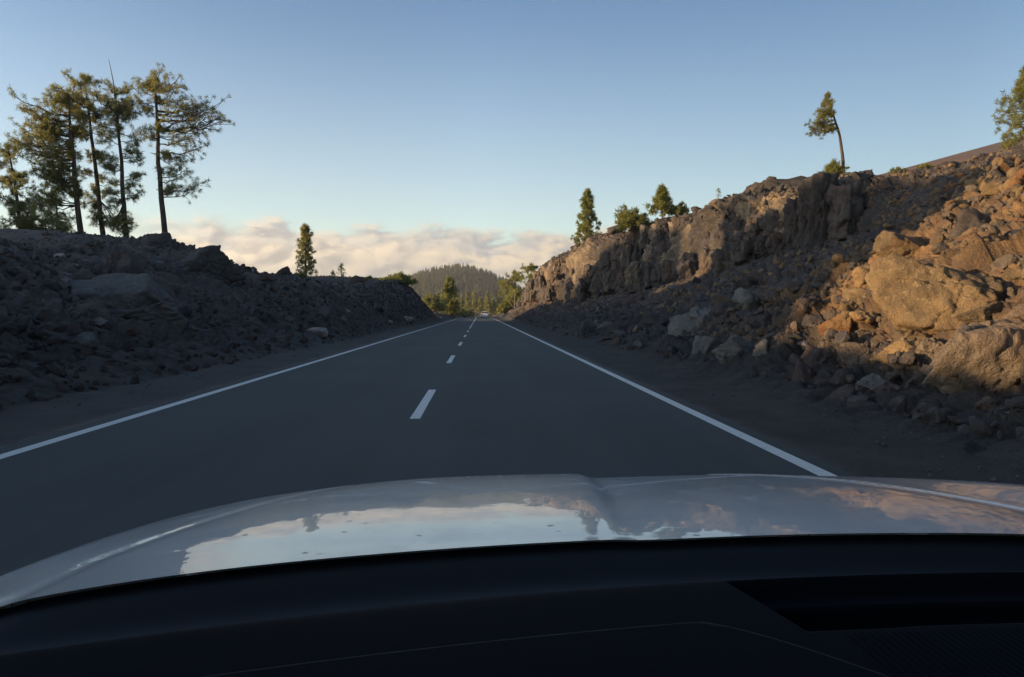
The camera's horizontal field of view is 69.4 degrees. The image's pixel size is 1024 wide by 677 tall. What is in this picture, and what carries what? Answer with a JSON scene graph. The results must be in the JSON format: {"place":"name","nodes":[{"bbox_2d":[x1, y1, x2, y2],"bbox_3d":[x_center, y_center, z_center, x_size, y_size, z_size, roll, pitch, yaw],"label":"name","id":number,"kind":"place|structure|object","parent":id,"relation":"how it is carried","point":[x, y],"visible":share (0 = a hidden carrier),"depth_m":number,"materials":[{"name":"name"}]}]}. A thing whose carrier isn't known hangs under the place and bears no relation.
{"place":"outdoors","nodes":[
{"label":"outdoors","id":0,"kind":"place"},
{"bbox_2d":[0,228,459,447],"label":"embankment","id":1,"kind":"structure","parent":0,"point":[22,419],"depth_m":19.64,"materials":[{"name":"stone"}]},
{"bbox_2d":[0,321,18,335],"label":"rock","id":2,"kind":"object","parent":1,"relation":"on","point":[11,328],"visible":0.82,"depth_m":13.14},
{"bbox_2d":[15,316,30,333],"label":"boulder","id":3,"kind":"object","parent":1,"relation":"on","point":[22,325],"visible":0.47,"depth_m":13.98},
{"bbox_2d":[0,142,75,231],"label":"pine tree","id":4,"kind":"object","parent":1,"relation":"on","point":[20,220],"visible":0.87,"depth_m":48.14,"materials":[{"name":"green plant"}]},
{"bbox_2d":[7,189,76,232],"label":"pine tree","id":5,"kind":"object","parent":1,"relation":"on","point":[59,215],"visible":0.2,"depth_m":54.24,"materials":[{"name":"green plant"}]},
{"bbox_2d":[2,81,91,232],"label":"pine tree","id":6,"kind":"object","parent":1,"relation":"on","point":[57,171],"visible":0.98,"depth_m":43.20,"materials":[{"name":"green plant"}]},
{"bbox_2d":[36,322,59,331],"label":"rock","id":7,"kind":"object","parent":1,"relation":"on","point":[50,326],"visible":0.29,"depth_m":14.79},
{"bbox_2d":[28,330,68,343],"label":"boulder","id":8,"kind":"object","parent":1,"relation":"on","point":[42,335],"visible":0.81,"depth_m":14.26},
{"bbox_2d":[37,359,63,368],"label":"rock","id":9,"kind":"object","parent":1,"relation":"on","point":[45,362],"visible":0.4,"depth_m":12.70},
{"bbox_2d":[39,373,67,384],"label":"rock","id":10,"kind":"object","parent":1,"relation":"on","point":[52,378],"visible":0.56,"depth_m":11.71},
{"bbox_2d":[72,332,98,349],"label":"rock","id":11,"kind":"object","parent":1,"relation":"on","point":[88,339],"visible":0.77,"depth_m":14.61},
{"bbox_2d":[46,68,134,234],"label":"pine tree","id":12,"kind":"object","parent":1,"relation":"on","point":[77,97],"visible":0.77,"depth_m":45.38,"materials":[{"name":"green plant"}]},
{"bbox_2d":[94,317,107,326],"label":"boulder","id":13,"kind":"object","parent":1,"relation":"on","point":[99,321],"visible":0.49,"depth_m":17.20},
{"bbox_2d":[81,62,149,238],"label":"pine tree","id":14,"kind":"object","parent":1,"relation":"on","point":[123,112],"visible":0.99,"depth_m":44.48,"materials":[{"name":"green plant"}]},
{"bbox_2d":[99,251,146,274],"bbox_3d":[-12.443,-2.044,23.634,1.531,1.429,1.386,1,2,14],"label":"boulder","id":15,"kind":"object","parent":1,"relation":"on","point":[124,262],"visible":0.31,"depth_m":23.20,"materials":[{"name":"stone"}]},
{"bbox_2d":[69,273,187,329],"bbox_3d":[-10.484,-0.835,20.559,2.764,1.975,2.369,0,2,-2],"label":"boulder","id":16,"kind":"object","parent":1,"relation":"on","point":[144,296],"visible":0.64,"depth_m":19.81,"materials":[{"name":"stone"}]},
{"bbox_2d":[122,339,134,352],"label":"rock","id":17,"kind":"object","parent":1,"relation":"on","point":[127,346],"visible":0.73,"depth_m":16.03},
{"bbox_2d":[123,62,235,231],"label":"pine tree","id":18,"kind":"object","parent":1,"relation":"on","point":[154,85],"visible":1,"depth_m":43.62,"materials":[{"name":"green plant"}]},
{"bbox_2d":[180,305,191,315],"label":"rock","id":19,"kind":"object","parent":1,"relation":"on","point":[186,310],"visible":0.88,"depth_m":22.65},
{"bbox_2d":[182,363,198,371],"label":"rock","id":20,"kind":"object","parent":1,"relation":"on","point":[191,367],"visible":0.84,"depth_m":16.39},
{"bbox_2d":[165,245,245,284],"bbox_3d":[-13.493,-2.884,31.831,2.320,2.214,3.309,1,2,28],"label":"boulder","id":21,"kind":"object","parent":1,"relation":"on","point":[212,261],"visible":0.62,"depth_m":31.33,"materials":[{"name":"stone"}]},
{"bbox_2d":[28,330,396,407],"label":"gravel","id":22,"kind":"structure","parent":1,"relation":"on","point":[79,404],"depth_m":14.49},
{"bbox_2d":[256,272,270,280],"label":"boulder","id":23,"kind":"object","parent":1,"relation":"on","point":[264,277],"visible":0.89,"depth_m":35.52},
{"bbox_2d":[276,266,291,275],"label":"boulder","id":24,"kind":"object","parent":1,"relation":"on","point":[285,270],"visible":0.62,"depth_m":55.33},
{"bbox_2d":[294,223,318,275],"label":"pine tree","id":25,"kind":"object","parent":1,"relation":"on","point":[304,239],"visible":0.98,"depth_m":82.47,"materials":[{"name":"green plant"}]},
{"bbox_2d":[307,327,328,337],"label":"boulder","id":26,"kind":"object","parent":1,"relation":"on","point":[322,331],"visible":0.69,"depth_m":31.44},
{"bbox_2d":[318,305,330,319],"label":"rock","id":27,"kind":"object","parent":1,"relation":"on","point":[324,311],"visible":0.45,"depth_m":36.89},
{"bbox_2d":[383,271,418,284],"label":"bush","id":28,"kind":"object","parent":1,"relation":"on","point":[401,277],"visible":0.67,"depth_m":90.61,"materials":[{"name":"green plant"}]},
{"bbox_2d":[421,293,447,312],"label":"bush","id":29,"kind":"object","parent":1,"relation":"on","point":[434,303],"visible":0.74,"depth_m":138.70,"materials":[{"name":"green plant"}]},
{"bbox_2d":[420,281,494,316],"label":"wooded hill","id":30,"kind":"structure","parent":0,"point":[461,289],"depth_m":790.29,"materials":[{"name":"plant"}]},
{"bbox_2d":[404,263,525,316],"bbox_3d":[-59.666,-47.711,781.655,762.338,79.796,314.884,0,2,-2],"label":"forest","id":31,"kind":"object","parent":30,"relation":"on","point":[467,275],"visible":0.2,"depth_m":808.29,"materials":[{"name":"green plant"}]},
{"bbox_2d":[0,317,927,575],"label":"road","id":32,"kind":"structure","parent":0,"point":[472,396],"depth_m":7.90,"materials":[{"name":"asphalt"}]},
{"bbox_2d":[0,473,1023,676],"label":"car","id":33,"kind":"object","parent":32,"relation":"on","point":[707,575],"visible":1,"depth_m":0.74,"materials":[{"name":"silver metal"}]},
{"bbox_2d":[0,0,1023,287],"label":"sky","id":34,"kind":"structure","parent":0,"point":[409,136],"materials":[{"name":"blue"}]},
{"bbox_2d":[492,141,1023,484],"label":"embankment","id":35,"kind":"structure","parent":0,"point":[839,443],"depth_m":13.33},
{"bbox_2d":[495,299,512,314],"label":"bush","id":36,"kind":"object","parent":35,"relation":"on","point":[504,307],"visible":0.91,"depth_m":159.33,"materials":[{"name":"green plant"}]},
{"bbox_2d":[501,269,524,307],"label":"pine tree","id":37,"kind":"object","parent":35,"relation":"on","point":[514,279],"visible":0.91,"depth_m":164.68,"materials":[{"name":"green plant"}]},
{"bbox_2d":[505,287,522,305],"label":"bush","id":38,"kind":"object","parent":35,"relation":"on","point":[510,297],"visible":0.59,"depth_m":169.33,"materials":[{"name":"green plant"}]},
{"bbox_2d":[517,262,538,285],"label":"pine tree","id":39,"kind":"object","parent":35,"relation":"on","point":[531,267],"visible":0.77,"depth_m":154.56,"materials":[{"name":"green plant"}]},
{"bbox_2d":[607,225,621,234],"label":"boulder","id":40,"kind":"object","parent":35,"relation":"on","point":[612,230],"visible":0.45,"depth_m":81.42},
{"bbox_2d":[638,311,673,330],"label":"boulder","id":41,"kind":"object","parent":35,"relation":"on","point":[650,320],"visible":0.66,"depth_m":31.11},
{"bbox_2d":[666,201,690,215],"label":"bush","id":42,"kind":"object","parent":35,"relation":"on","point":[680,209],"visible":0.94,"depth_m":67.96,"materials":[{"name":"green plant"}]},
{"bbox_2d":[668,306,710,336],"bbox_3d":[6.080,-0.415,24.591,1.630,1.356,1.585,-2,3,-45],"label":"boulder","id":43,"kind":"object","parent":35,"relation":"on","point":[691,319],"visible":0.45,"depth_m":24.23,"materials":[{"name":"stone"}]},
{"bbox_2d":[516,171,864,306],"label":"cliff","id":44,"kind":"structure","parent":35,"relation":"on","point":[821,208],"depth_m":54.69,"materials":[{"name":"stone"}]},
{"bbox_2d":[570,187,601,245],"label":"pine tree","id":45,"kind":"object","parent":44,"relation":"on","point":[587,211],"visible":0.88,"depth_m":89.59,"materials":[{"name":"green plant"}]},
{"bbox_2d":[613,204,653,232],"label":"bush","id":46,"kind":"object","parent":44,"relation":"on","point":[633,220],"visible":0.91,"depth_m":71.61,"materials":[{"name":"green plant"}]},
{"bbox_2d":[642,183,674,221],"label":"pine tree","id":47,"kind":"object","parent":44,"relation":"on","point":[662,202],"visible":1,"depth_m":67.94,"materials":[{"name":"green plant"}]},
{"bbox_2d":[690,293,711,307],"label":"rock","id":48,"kind":"object","parent":35,"relation":"on","point":[701,297],"visible":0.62,"depth_m":31.27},
{"bbox_2d":[692,335,719,353],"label":"boulder","id":49,"kind":"object","parent":35,"relation":"on","point":[705,344],"visible":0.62,"depth_m":17.93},
{"bbox_2d":[715,302,737,316],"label":"rock","id":50,"kind":"object","parent":35,"relation":"on","point":[722,308],"visible":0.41,"depth_m":22.36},
{"bbox_2d":[711,334,754,364],"bbox_3d":[4.594,0.277,15.183,0.744,0.731,0.993,2,3,41],"label":"boulder","id":51,"kind":"object","parent":35,"relation":"on","point":[731,347],"visible":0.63,"depth_m":14.88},
{"bbox_2d":[732,276,753,291],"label":"rock","id":52,"kind":"object","parent":35,"relation":"on","point":[744,282],"visible":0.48,"depth_m":29.08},
{"bbox_2d":[732,287,755,306],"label":"rock","id":53,"kind":"object","parent":35,"relation":"on","point":[741,296],"visible":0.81,"depth_m":20.82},
{"bbox_2d":[739,271,762,285],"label":"rock","id":54,"kind":"object","parent":35,"relation":"on","point":[755,280],"visible":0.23,"depth_m":29.46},
{"bbox_2d":[752,339,767,356],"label":"boulder","id":55,"kind":"object","parent":35,"relation":"on","point":[761,347],"visible":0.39,"depth_m":14.24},
{"bbox_2d":[754,332,776,345],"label":"rock","id":56,"kind":"object","parent":35,"relation":"on","point":[768,336],"visible":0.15,"depth_m":15.46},
{"bbox_2d":[760,312,773,327],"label":"rock","id":57,"kind":"object","parent":35,"relation":"on","point":[765,319],"visible":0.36,"depth_m":17.39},
{"bbox_2d":[758,180,779,190],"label":"boulder","id":58,"kind":"object","parent":35,"relation":"on","point":[769,185],"visible":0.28,"depth_m":53.21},
{"bbox_2d":[760,290,779,304],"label":"boulder","id":59,"kind":"object","parent":35,"relation":"on","point":[766,297],"visible":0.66,"depth_m":20.41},
{"bbox_2d":[762,278,791,289],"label":"rock","id":60,"kind":"object","parent":35,"relation":"on","point":[781,282],"visible":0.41,"depth_m":25.20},
{"bbox_2d":[787,281,801,290],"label":"rock","id":61,"kind":"object","parent":35,"relation":"on","point":[791,284],"visible":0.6,"depth_m":20.14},
{"bbox_2d":[791,357,815,381],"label":"boulder","id":62,"kind":"object","parent":35,"relation":"on","point":[802,371],"visible":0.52,"depth_m":12.07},
{"bbox_2d":[788,294,821,312],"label":"rock","id":63,"kind":"object","parent":35,"relation":"on","point":[813,300],"visible":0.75,"depth_m":15.93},
{"bbox_2d":[803,345,823,365],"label":"rock","id":64,"kind":"object","parent":35,"relation":"on","point":[812,355],"visible":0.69,"depth_m":12.95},
{"bbox_2d":[801,314,825,327],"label":"rock","id":65,"kind":"object","parent":35,"relation":"on","point":[810,318],"visible":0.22,"depth_m":15.00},
{"bbox_2d":[811,275,822,288],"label":"boulder","id":66,"kind":"object","parent":35,"relation":"on","point":[815,283],"visible":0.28,"depth_m":18.38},
{"bbox_2d":[802,91,844,166],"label":"pine tree","id":67,"kind":"object","parent":35,"relation":"on","point":[825,111],"visible":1,"depth_m":47.33,"materials":[{"name":"green plant"}]},
{"bbox_2d":[639,141,1023,314],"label":"cliff debris","id":68,"kind":"object","parent":35,"relation":"on","point":[1015,190],"visible":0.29,"depth_m":21.69,"materials":[{"name":"stone"}]},
{"bbox_2d":[817,157,849,174],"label":"bush","id":69,"kind":"object","parent":35,"relation":"on","point":[833,165],"visible":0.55,"depth_m":47.11,"materials":[{"name":"green plant"}]},
{"bbox_2d":[818,311,853,335],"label":"boulder","id":70,"kind":"object","parent":35,"relation":"on","point":[842,321],"visible":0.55,"depth_m":13.31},
{"bbox_2d":[824,384,854,400],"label":"rock","id":71,"kind":"object","parent":35,"relation":"on","point":[846,389],"visible":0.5,"depth_m":10.44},
{"bbox_2d":[830,366,858,385],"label":"boulder","id":72,"kind":"object","parent":35,"relation":"on","point":[839,375],"visible":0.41,"depth_m":11.12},
{"bbox_2d":[839,300,858,310],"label":"rock","id":73,"kind":"object","parent":35,"relation":"on","point":[849,305],"visible":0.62,"depth_m":13.65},
{"bbox_2d":[681,154,1023,382],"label":"ochre rubble","id":74,"kind":"object","parent":35,"relation":"on","point":[910,358],"visible":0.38,"depth_m":15.79,"materials":[{"name":"stone"}]},
{"bbox_2d":[835,342,870,367],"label":"boulder","id":75,"kind":"object","parent":35,"relation":"on","point":[845,355],"visible":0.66,"depth_m":11.83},
{"bbox_2d":[842,287,865,307],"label":"boulder","id":76,"kind":"object","parent":35,"relation":"on","point":[856,295],"visible":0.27,"depth_m":14.29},
{"bbox_2d":[851,266,869,287],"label":"boulder","id":77,"kind":"object","parent":35,"relation":"on","point":[858,274],"visible":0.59,"depth_m":15.23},
{"bbox_2d":[846,310,877,325],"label":"rock","id":78,"kind":"object","parent":35,"relation":"on","point":[867,317],"visible":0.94,"depth_m":13.16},
{"bbox_2d":[858,169,873,179],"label":"boulder","id":79,"kind":"object","parent":35,"relation":"on","point":[866,174],"visible":0.74,"depth_m":41.78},
{"bbox_2d":[855,373,891,391],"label":"boulder","id":80,"kind":"object","parent":35,"relation":"on","point":[871,381],"visible":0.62,"depth_m":10.54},
{"bbox_2d":[887,166,908,172],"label":"bush","id":81,"kind":"object","parent":35,"relation":"on","point":[893,170],"visible":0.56,"depth_m":42.18,"materials":[{"name":"green plant"}]},
{"bbox_2d":[869,329,929,363],"bbox_3d":[5.912,0.153,11.306,0.792,0.603,0.687,-1,2,-30],"label":"boulder","id":82,"kind":"object","parent":35,"relation":"on","point":[912,338],"visible":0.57,"depth_m":11.16,"materials":[{"name":"stone"}]},
{"bbox_2d":[871,230,929,257],"bbox_3d":[9.136,-1.936,16.994,1.560,1.150,1.355,0,2,-2],"label":"boulder","id":83,"kind":"object","parent":35,"relation":"on","point":[886,242],"visible":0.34,"depth_m":16.60,"materials":[{"name":"stone"}]},
{"bbox_2d":[917,398,942,407],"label":"rock","id":84,"kind":"object","parent":35,"relation":"on","point":[937,402],"visible":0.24,"depth_m":8.75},
{"bbox_2d":[915,337,945,363],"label":"boulder","id":85,"kind":"object","parent":35,"relation":"on","point":[930,348],"visible":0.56,"depth_m":10.62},
{"bbox_2d":[864,253,1002,334],"bbox_3d":[6.826,-0.466,11.582,2.236,1.767,2.002,0,2,-2],"label":"boulder","id":86,"kind":"object","parent":35,"relation":"on","point":[909,293],"visible":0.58,"depth_m":11.25,"materials":[{"name":"stone"}]},
{"bbox_2d":[947,412,981,425],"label":"boulder","id":87,"kind":"object","parent":35,"relation":"on","point":[957,418],"visible":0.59,"depth_m":8.01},
{"bbox_2d":[921,318,1023,393],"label":"boulder","id":88,"kind":"object","parent":35,"relation":"on","point":[987,354],"visible":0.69,"depth_m":9.20,"materials":[{"name":"stone"}]},
{"bbox_2d":[955,208,990,236],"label":"boulder","id":89,"kind":"object","parent":35,"relation":"on","point":[967,219],"visible":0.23,"depth_m":14.68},
{"bbox_2d":[954,301,1002,323],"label":"boulder","id":90,"kind":"object","parent":35,"relation":"on","point":[981,314],"visible":0.54,"depth_m":10.44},
{"bbox_2d":[974,396,997,409],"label":"boulder","id":91,"kind":"object","parent":35,"relation":"on","point":[984,403],"visible":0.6,"depth_m":8.39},
{"bbox_2d":[980,180,1003,197],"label":"rock","id":92,"kind":"object","parent":35,"relation":"on","point":[990,189],"visible":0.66,"depth_m":17.75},
{"bbox_2d":[992,157,1005,165],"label":"rock","id":93,"kind":"object","parent":35,"relation":"on","point":[998,160],"visible":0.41,"depth_m":20.17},
{"bbox_2d":[991,65,1023,149],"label":"pine tree","id":94,"kind":"object","parent":35,"relation":"on","point":[1017,121],"visible":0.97,"depth_m":43.09,"materials":[{"name":"green plant"}]},
{"bbox_2d":[991,254,1023,271],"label":"boulder","id":95,"kind":"object","parent":35,"relation":"on","point":[994,266],"visible":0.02,"depth_m":12.61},
{"bbox_2d":[999,178,1023,193],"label":"rock","id":96,"kind":"object","parent":35,"relation":"on","point":[1008,183],"visible":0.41,"depth_m":17.17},
{"bbox_2d":[1002,304,1023,319],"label":"rock","id":97,"kind":"object","parent":35,"relation":"on","point":[1008,316],"visible":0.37,"depth_m":10.04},
{"bbox_2d":[1004,396,1023,412],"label":"rock","id":98,"kind":"object","parent":35,"relation":"on","point":[1016,403],"visible":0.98,"depth_m":7.26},
{"bbox_2d":[1011,168,1023,182],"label":"rock","id":99,"kind":"object","parent":35,"relation":"on","point":[1019,174],"visible":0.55,"depth_m":17.28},
{"bbox_2d":[534,328,1019,481],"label":"gravel","id":100,"kind":"structure","parent":0,"point":[993,479],"depth_m":8.12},
{"bbox_2d":[880,138,1022,174],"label":"cinder cone","id":101,"kind":"object","parent":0,"point":[969,155],"visible":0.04,"depth_m":95.55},
{"bbox_3d":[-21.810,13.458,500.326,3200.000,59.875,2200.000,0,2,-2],"label":"ground","id":102,"kind":"structure","parent":0,"visible":0},
{"bbox_2d":[0,228,435,408],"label":"bank rubble","id":103,"kind":"object","parent":102,"relation":"on","point":[54,368],"visible":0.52,"depth_m":20.70,"materials":[{"name":"stone"}]},
{"bbox_2d":[440,275,465,316],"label":"pine tree","id":104,"kind":"object","parent":102,"relation":"on","point":[448,290],"visible":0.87,"depth_m":148.71,"materials":[{"name":"green plant"}]},
{"bbox_2d":[457,307,474,316],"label":"bush","id":105,"kind":"object","parent":102,"relation":"on","point":[468,312],"visible":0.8,"depth_m":188.16,"materials":[{"name":"green plant"}]},
{"bbox_2d":[462,291,473,310],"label":"pine tree","id":106,"kind":"object","parent":102,"relation":"on","point":[467,301],"visible":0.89,"depth_m":269.19,"materials":[{"name":"green plant"}]},
{"bbox_2d":[471,290,477,316],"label":"pine tree","id":107,"kind":"object","parent":102,"relation":"on","point":[474,303],"visible":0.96,"depth_m":301.49,"materials":[{"name":"green plant"}]},
{"bbox_2d":[433,289,519,316],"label":"forest","id":108,"kind":"object","parent":102,"relation":"on","point":[494,295],"visible":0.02,"depth_m":352.06,"materials":[{"name":"green plant"}]},
{"bbox_2d":[477,298,483,316],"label":"pine tree","id":109,"kind":"object","parent":102,"relation":"on","point":[480,306],"visible":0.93,"depth_m":308.56,"materials":[{"name":"green plant"}]},
{"bbox_2d":[483,292,491,312],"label":"pine tree","id":110,"kind":"object","parent":102,"relation":"on","point":[488,305],"visible":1,"depth_m":282.37,"materials":[{"name":"green plant"}]},
{"bbox_2d":[497,278,509,299],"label":"pine tree","id":111,"kind":"object","parent":102,"relation":"on","point":[505,291],"visible":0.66,"depth_m":188.90,"materials":[{"name":"green plant"}]},
{"bbox_2d":[578,321,595,336],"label":"rock","id":112,"kind":"object","parent":102,"relation":"on","point":[585,328],"visible":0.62,"depth_m":37.49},
{"bbox_2d":[604,323,628,331],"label":"rock","id":113,"kind":"object","parent":102,"relation":"on","point":[611,327],"visible":0.46,"depth_m":34.46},
{"bbox_2d":[660,342,678,356],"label":"rock","id":114,"kind":"object","parent":102,"relation":"on","point":[668,349],"visible":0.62,"depth_m":19.84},
{"bbox_2d":[509,145,1023,445],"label":"lava rubble","id":115,"kind":"object","parent":102,"relation":"on","point":[898,404],"visible":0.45,"depth_m":21.35,"materials":[{"name":"stone"}]},
{"bbox_2d":[921,407,955,424],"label":"rock","id":116,"kind":"object","parent":102,"relation":"on","point":[945,412],"visible":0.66,"depth_m":8.07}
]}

